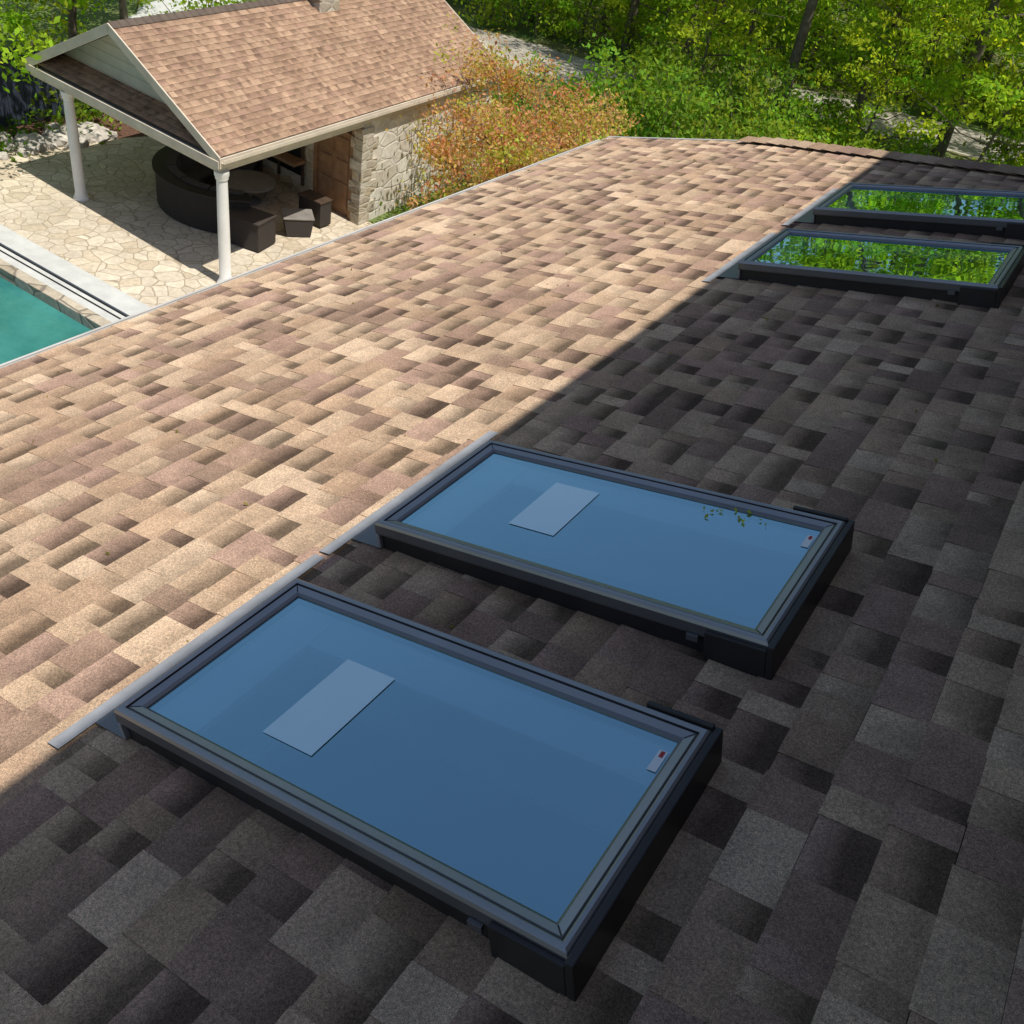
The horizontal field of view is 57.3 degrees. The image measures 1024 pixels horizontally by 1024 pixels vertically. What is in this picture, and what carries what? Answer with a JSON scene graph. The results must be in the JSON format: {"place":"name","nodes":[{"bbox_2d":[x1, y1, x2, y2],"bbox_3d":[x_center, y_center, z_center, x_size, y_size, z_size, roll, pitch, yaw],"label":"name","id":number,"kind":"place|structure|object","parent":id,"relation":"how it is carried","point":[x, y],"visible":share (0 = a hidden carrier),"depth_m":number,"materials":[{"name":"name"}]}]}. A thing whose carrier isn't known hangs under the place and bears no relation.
{"place":"outdoors","nodes":[
{"label":"outdoors","id":0,"kind":"place"},
{"bbox_2d":[128,0,242,18],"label":"driveway","id":1,"kind":"structure","parent":0,"point":[156,8],"depth_m":32.54,"materials":[{"name":"grey gravel"}]},
{"bbox_2d":[0,136,371,306],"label":"patio","id":2,"kind":"structure","parent":0,"point":[120,229],"depth_m":19.63,"materials":[{"name":"beige stone"}]},
{"bbox_2d":[60,90,89,200],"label":"column","id":3,"kind":"structure","parent":2,"relation":"on","point":[80,194],"depth_m":19.43,"materials":[{"name":"white paint"}]},
{"bbox_2d":[152,146,262,233],"bbox_3d":[-6.784,-7.378,20.877,2.233,0.830,3.699,2,40,-11],"label":"curved wicker sofa","id":4,"kind":"object","parent":2,"relation":"on","point":[186,190],"visible":0.64,"depth_m":19.82,"materials":[{"name":"black wicker"}]},
{"bbox_2d":[214,170,230,282],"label":"column","id":5,"kind":"structure","parent":2,"relation":"on","point":[223,224],"depth_m":17.51,"materials":[{"name":"white paint"}]},
{"bbox_2d":[228,170,275,205],"bbox_3d":[-5.989,-7.287,21.285,1.240,0.490,1.240,29,42,20],"label":"round coffee table","id":6,"kind":"object","parent":2,"relation":"on","point":[249,182],"visible":0.64,"depth_m":21.16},
{"bbox_2d":[229,207,276,251],"bbox_3d":[-5.489,-5.925,19.638,0.880,0.640,0.680,21,40,11],"label":"wicker storage box","id":7,"kind":"object","parent":2,"relation":"on","point":[252,228],"visible":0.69,"depth_m":19.42,"materials":[{"name":"brown wicker"}]},
{"bbox_2d":[281,208,314,236],"bbox_3d":[-4.665,-6.279,20.404,0.665,0.440,0.558,-4,41,-18],"label":"basket stool","id":8,"kind":"object","parent":2,"relation":"on","point":[298,222],"visible":1,"depth_m":20.23,"materials":[{"name":"wicker"}]},
{"bbox_2d":[298,189,332,226],"bbox_3d":[-4.394,-6.764,20.910,0.690,0.570,0.390,29,42,20],"label":"wicker cabinet","id":9,"kind":"object","parent":2,"relation":"on","point":[318,204],"visible":0.88,"depth_m":20.74,"materials":[{"name":"brown wicker"}]},
{"bbox_2d":[0,0,547,223],"bbox_3d":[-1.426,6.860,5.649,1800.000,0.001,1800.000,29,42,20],"label":"ground","id":10,"kind":"structure","parent":0,"point":[103,16],"depth_m":29.94,"materials":[{"name":"soil"}]},
{"bbox_2d":[0,224,150,363],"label":"swimming pool","id":11,"kind":"structure","parent":10,"relation":"in","point":[48,298],"depth_m":17.01,"materials":[{"name":"liquid"}]},
{"bbox_2d":[0,110,176,138],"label":"mulch bed","id":12,"kind":"object","parent":10,"relation":"on","point":[125,131],"depth_m":23.41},
{"bbox_2d":[0,0,87,98],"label":"garden tree","id":13,"kind":"object","parent":12,"relation":"on","point":[14,20],"visible":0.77,"depth_m":19.85,"materials":[{"name":"green plant"}]},
{"bbox_2d":[0,41,93,126],"bbox_3d":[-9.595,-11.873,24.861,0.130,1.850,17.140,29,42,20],"label":"shrub","id":14,"kind":"object","parent":12,"relation":"on","point":[14,103],"visible":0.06,"depth_m":22.37,"materials":[{"name":"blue plant"}]},
{"bbox_2d":[0,121,117,160],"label":"garden rocks","id":15,"kind":"object","parent":12,"relation":"on","point":[58,137],"visible":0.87,"depth_m":22.00,"materials":[{"name":"white stone"}]},
{"bbox_2d":[119,0,127,19],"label":"garden tree","id":16,"kind":"object","parent":12,"relation":"on","point":[123,13],"visible":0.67,"depth_m":29.84,"materials":[{"name":"brown plant"}]},
{"bbox_2d":[57,0,209,38],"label":"garden tree","id":17,"kind":"object","parent":12,"relation":"on","point":[72,23],"visible":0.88,"depth_m":24.66,"materials":[{"name":"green plant"}]},
{"bbox_2d":[262,83,492,225],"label":"stone walls","id":18,"kind":"structure","parent":10,"relation":"on","point":[380,165],"depth_m":21.59,"materials":[{"name":"beige stone"}]},
{"bbox_2d":[25,0,503,172],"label":"fascia and beams","id":19,"kind":"structure","parent":18,"relation":"on","point":[207,155],"depth_m":17.80,"materials":[{"name":"beige wood"}]},
{"bbox_2d":[41,66,202,148],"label":"pent deck","id":20,"kind":"structure","parent":19,"relation":"attached to","point":[124,108],"depth_m":17.66,"materials":[{"name":"brown wood"}]},
{"bbox_2d":[38,53,201,147],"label":"pent shingles","id":21,"kind":"object","parent":20,"relation":"on","point":[127,97],"visible":0.84,"depth_m":17.98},
{"bbox_2d":[104,0,299,27],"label":"ridge caps","id":22,"kind":"object","parent":19,"relation":"attached to","point":[179,15],"visible":1,"depth_m":18.33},
{"bbox_2d":[65,34,468,157],"bbox_3d":[-4.886,-10.721,21.020,6.575,1.467,10.510,29,42,20],"label":"roof sheathing","id":23,"kind":"object","parent":19,"relation":"attached to","point":[306,131],"visible":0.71,"depth_m":18.67,"materials":[{"name":"beige wood"}]},
{"bbox_2d":[64,35,165,103],"bbox_3d":[-7.113,-8.559,17.712,4.813,1.140,0.079,32,43,23],"label":"gable siding","id":24,"kind":"object","parent":23,"relation":"attached to","point":[106,55],"visible":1,"depth_m":18.09,"materials":[{"name":"white wood"}]},
{"bbox_2d":[309,0,339,12],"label":"chimney","id":25,"kind":"object","parent":23,"relation":"on","point":[321,6],"visible":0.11,"depth_m":20.81,"materials":[{"name":"stone"}]},
{"bbox_2d":[109,0,503,156],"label":"roof","id":26,"kind":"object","parent":19,"relation":"attached to","point":[232,82],"visible":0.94,"depth_m":19.22,"materials":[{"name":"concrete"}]},
{"bbox_2d":[266,146,304,185],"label":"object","id":27,"kind":"structure","parent":18,"relation":"attached to","point":[293,160],"depth_m":21.54,"materials":[{"name":"brown wood"}]},
{"bbox_2d":[313,130,353,219],"bbox_3d":[-3.973,-7.889,21.100,1.263,2.280,0.178,32,43,23],"label":"door","id":28,"kind":"structure","parent":18,"relation":"attached to","point":[332,173],"depth_m":21.21,"materials":[{"name":"brown wood"}]},
{"bbox_2d":[380,164,514,217],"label":"foundation shrubs","id":29,"kind":"object","parent":10,"relation":"on","point":[405,208],"visible":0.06,"depth_m":21.52,"materials":[{"name":"green plant"}]},
{"bbox_2d":[385,14,643,209],"bbox_3d":[0.215,-8.051,20.917,6.583,4.169,8.175,15,40,2],"label":"red maple shrub","id":30,"kind":"object","parent":10,"relation":"on","point":[499,156],"visible":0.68,"depth_m":20.69,"materials":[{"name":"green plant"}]},
{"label":"walls and upper storey","id":31,"kind":"object","parent":10,"relation":"on","visible":0},
{"bbox_2d":[0,136,737,367],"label":"gutter and rake","id":32,"kind":"object","parent":31,"relation":"on","point":[69,340],"visible":0.2,"depth_m":6.71,"materials":[{"name":"paint"}]},
{"bbox_2d":[436,309,1023,1023],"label":"roof deck","id":33,"kind":"structure","parent":31,"relation":"attached to","point":[856,733],"depth_m":2.12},
{"bbox_2d":[48,554,722,1001],"bbox_3d":[-0.242,1.017,2.714,1.851,1.622,1.023,29,42,20],"label":"skylight","id":34,"kind":"object","parent":33,"relation":"attached to","point":[526,818],"visible":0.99,"depth_m":2.23,"materials":[{"name":"glass"}]},
{"bbox_2d":[0,137,1023,1023],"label":"shingles","id":35,"kind":"object","parent":33,"relation":"on","point":[140,883],"visible":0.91,"depth_m":3.04,"materials":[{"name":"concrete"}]},
{"bbox_2d":[32,144,1021,640],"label":"fallen leaves","id":36,"kind":"object","parent":35,"relation":"on","point":[670,352],"visible":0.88,"depth_m":4.13,"materials":[{"name":"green plant"}]},
{"bbox_2d":[320,431,854,680],"bbox_3d":[0.335,0.534,3.446,1.851,1.622,1.036,29,42,20],"label":"skylight","id":37,"kind":"object","parent":33,"relation":"attached to","point":[665,560],"visible":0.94,"depth_m":2.98,"materials":[{"name":"glass"}]},
{"bbox_2d":[703,228,1023,308],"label":"skylight","id":38,"kind":"object","parent":33,"relation":"attached to","point":[984,275],"visible":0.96,"depth_m":5.26,"materials":[{"name":"glass"}]},
{"bbox_2d":[782,183,1023,239],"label":"skylight","id":39,"kind":"object","parent":33,"relation":"attached to","point":[981,212],"visible":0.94,"depth_m":6.23,"materials":[{"name":"glass"}]},
{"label":"rear slope","id":40,"kind":"object","parent":31,"relation":"attached to","visible":0},
{"bbox_2d":[737,136,1023,174],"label":"hip caps","id":41,"kind":"object","parent":40,"relation":"on","point":[969,164],"visible":0.87,"depth_m":7.95,"materials":[{"name":"concrete"}]},
{"bbox_2d":[246,0,1023,163],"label":"woodland floor","id":42,"kind":"structure","parent":0,"point":[560,45],"depth_m":38.68,"materials":[{"name":"green plant"}]},
{"bbox_2d":[0,0,1023,165],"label":"undergrowth","id":43,"kind":"object","parent":42,"relation":"on","point":[682,104],"visible":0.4,"depth_m":29.23,"materials":[{"name":"green plant"}]},
{"bbox_2d":[456,0,570,19],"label":"sapling","id":44,"kind":"object","parent":42,"relation":"on","point":[529,2],"visible":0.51,"depth_m":38.06,"materials":[{"name":"green plant"}]},
{"bbox_2d":[526,1,538,21],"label":"deciduous tree","id":45,"kind":"object","parent":42,"relation":"on","point":[533,18],"visible":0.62,"depth_m":39.75,"materials":[{"name":"green plant"}]},
{"bbox_2d":[543,0,645,42],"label":"sapling","id":46,"kind":"object","parent":42,"relation":"on","point":[571,9],"visible":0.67,"depth_m":36.64,"materials":[{"name":"green plant"}]},
{"bbox_2d":[599,3,613,33],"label":"deciduous tree","id":47,"kind":"object","parent":42,"relation":"on","point":[603,24],"visible":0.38,"depth_m":40.06,"materials":[{"name":"green plant"}]},
{"bbox_2d":[619,0,639,55],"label":"deciduous tree","id":48,"kind":"object","parent":42,"relation":"on","point":[634,8],"visible":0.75,"depth_m":36.95,"materials":[{"name":"brown plant"}]},
{"bbox_2d":[605,0,727,55],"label":"sapling","id":49,"kind":"object","parent":42,"relation":"on","point":[649,28],"visible":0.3,"depth_m":34.74,"materials":[{"name":"green plant"}]},
{"bbox_2d":[624,0,721,42],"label":"sapling","id":50,"kind":"object","parent":42,"relation":"on","point":[651,5],"visible":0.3,"depth_m":38.20,"materials":[{"name":"green plant"}]},
{"bbox_2d":[627,0,798,118],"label":"sapling","id":51,"kind":"object","parent":42,"relation":"on","point":[768,9],"visible":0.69,"depth_m":30.50,"materials":[{"name":"green plant"}]},
{"bbox_2d":[709,0,727,46],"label":"deciduous tree","id":52,"kind":"object","parent":42,"relation":"on","point":[720,30],"visible":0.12,"depth_m":40.64,"materials":[{"name":"green plant"}]},
{"bbox_2d":[676,0,848,83],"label":"deciduous tree","id":53,"kind":"object","parent":42,"relation":"on","point":[814,26],"visible":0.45,"depth_m":31.90,"materials":[{"name":"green plant"}]},
{"bbox_2d":[691,0,850,91],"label":"deciduous tree","id":54,"kind":"object","parent":42,"relation":"on","point":[752,28],"visible":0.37,"depth_m":34.81,"materials":[{"name":"green plant"}]},
{"bbox_2d":[800,0,832,70],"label":"deciduous tree","id":55,"kind":"object","parent":42,"relation":"on","point":[811,52],"visible":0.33,"depth_m":40.55,"materials":[{"name":"brown plant"}]},
{"bbox_2d":[754,0,880,68],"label":"sapling","id":56,"kind":"object","parent":42,"relation":"on","point":[789,11],"visible":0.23,"depth_m":39.37,"materials":[{"name":"green plant"}]},
{"bbox_2d":[773,0,897,114],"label":"deciduous tree","id":57,"kind":"object","parent":42,"relation":"on","point":[803,33],"visible":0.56,"depth_m":30.03,"materials":[{"name":"brown plant"}]},
{"bbox_2d":[798,0,988,157],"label":"sapling","id":58,"kind":"object","parent":42,"relation":"on","point":[854,38],"visible":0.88,"depth_m":28.29,"materials":[{"name":"green plant"}]},
{"bbox_2d":[823,0,977,102],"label":"sapling","id":59,"kind":"object","parent":42,"relation":"on","point":[914,62],"visible":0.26,"depth_m":36.66,"materials":[{"name":"green plant"}]},
{"bbox_2d":[794,0,1013,137],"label":"deciduous tree","id":60,"kind":"object","parent":42,"relation":"on","point":[897,8],"visible":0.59,"depth_m":30.22,"materials":[{"name":"green plant"}]},
{"bbox_2d":[787,0,1023,78],"bbox_3d":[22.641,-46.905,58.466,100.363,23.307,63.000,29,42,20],"label":"deciduous tree","id":61,"kind":"object","parent":42,"relation":"on","point":[966,51],"visible":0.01,"depth_m":41.31,"materials":[{"name":"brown plant"}]},
{"bbox_2d":[902,0,982,101],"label":"deciduous tree","id":62,"kind":"object","parent":42,"relation":"on","point":[923,74],"visible":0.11,"depth_m":38.49,"materials":[{"name":"brown plant"}]},
{"bbox_2d":[894,0,1023,166],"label":"sapling","id":63,"kind":"object","parent":42,"relation":"on","point":[1008,101],"visible":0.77,"depth_m":26.70,"materials":[{"name":"green plant"}]},
{"bbox_2d":[928,0,1023,120],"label":"sapling","id":64,"kind":"object","parent":42,"relation":"on","point":[1002,47],"visible":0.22,"depth_m":36.78,"materials":[{"name":"green plant"}]},
{"bbox_2d":[929,0,1023,157],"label":"deciduous tree","id":65,"kind":"object","parent":42,"relation":"on","point":[943,145],"visible":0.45,"depth_m":29.23,"materials":[{"name":"brown plant"}]},
{"bbox_2d":[970,0,1010,92],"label":"deciduous tree","id":66,"kind":"object","parent":42,"relation":"on","point":[988,56],"visible":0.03,"depth_m":42.10,"materials":[{"name":"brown plant"}]},
{"bbox_2d":[970,0,1023,161],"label":"deciduous tree","id":67,"kind":"object","parent":42,"relation":"on","point":[984,7],"visible":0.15,"depth_m":31.06,"materials":[{"name":"green plant"}]},
{"bbox_2d":[980,1,1023,126],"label":"deciduous tree","id":68,"kind":"object","parent":42,"relation":"on","point":[999,34],"visible":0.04,"depth_m":36.58,"materials":[{"name":"green plant"}]},
{"bbox_2d":[982,78,1023,165],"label":"sapling","id":69,"kind":"object","parent":42,"relation":"on","point":[993,161],"visible":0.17,"depth_m":28.77,"materials":[{"name":"green plant"}]},
{"bbox_2d":[467,25,1023,161],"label":"gravel path","id":70,"kind":"structure","parent":0,"point":[971,147],"depth_m":35.93,"materials":[{"name":"beige gravel"}]}
]}

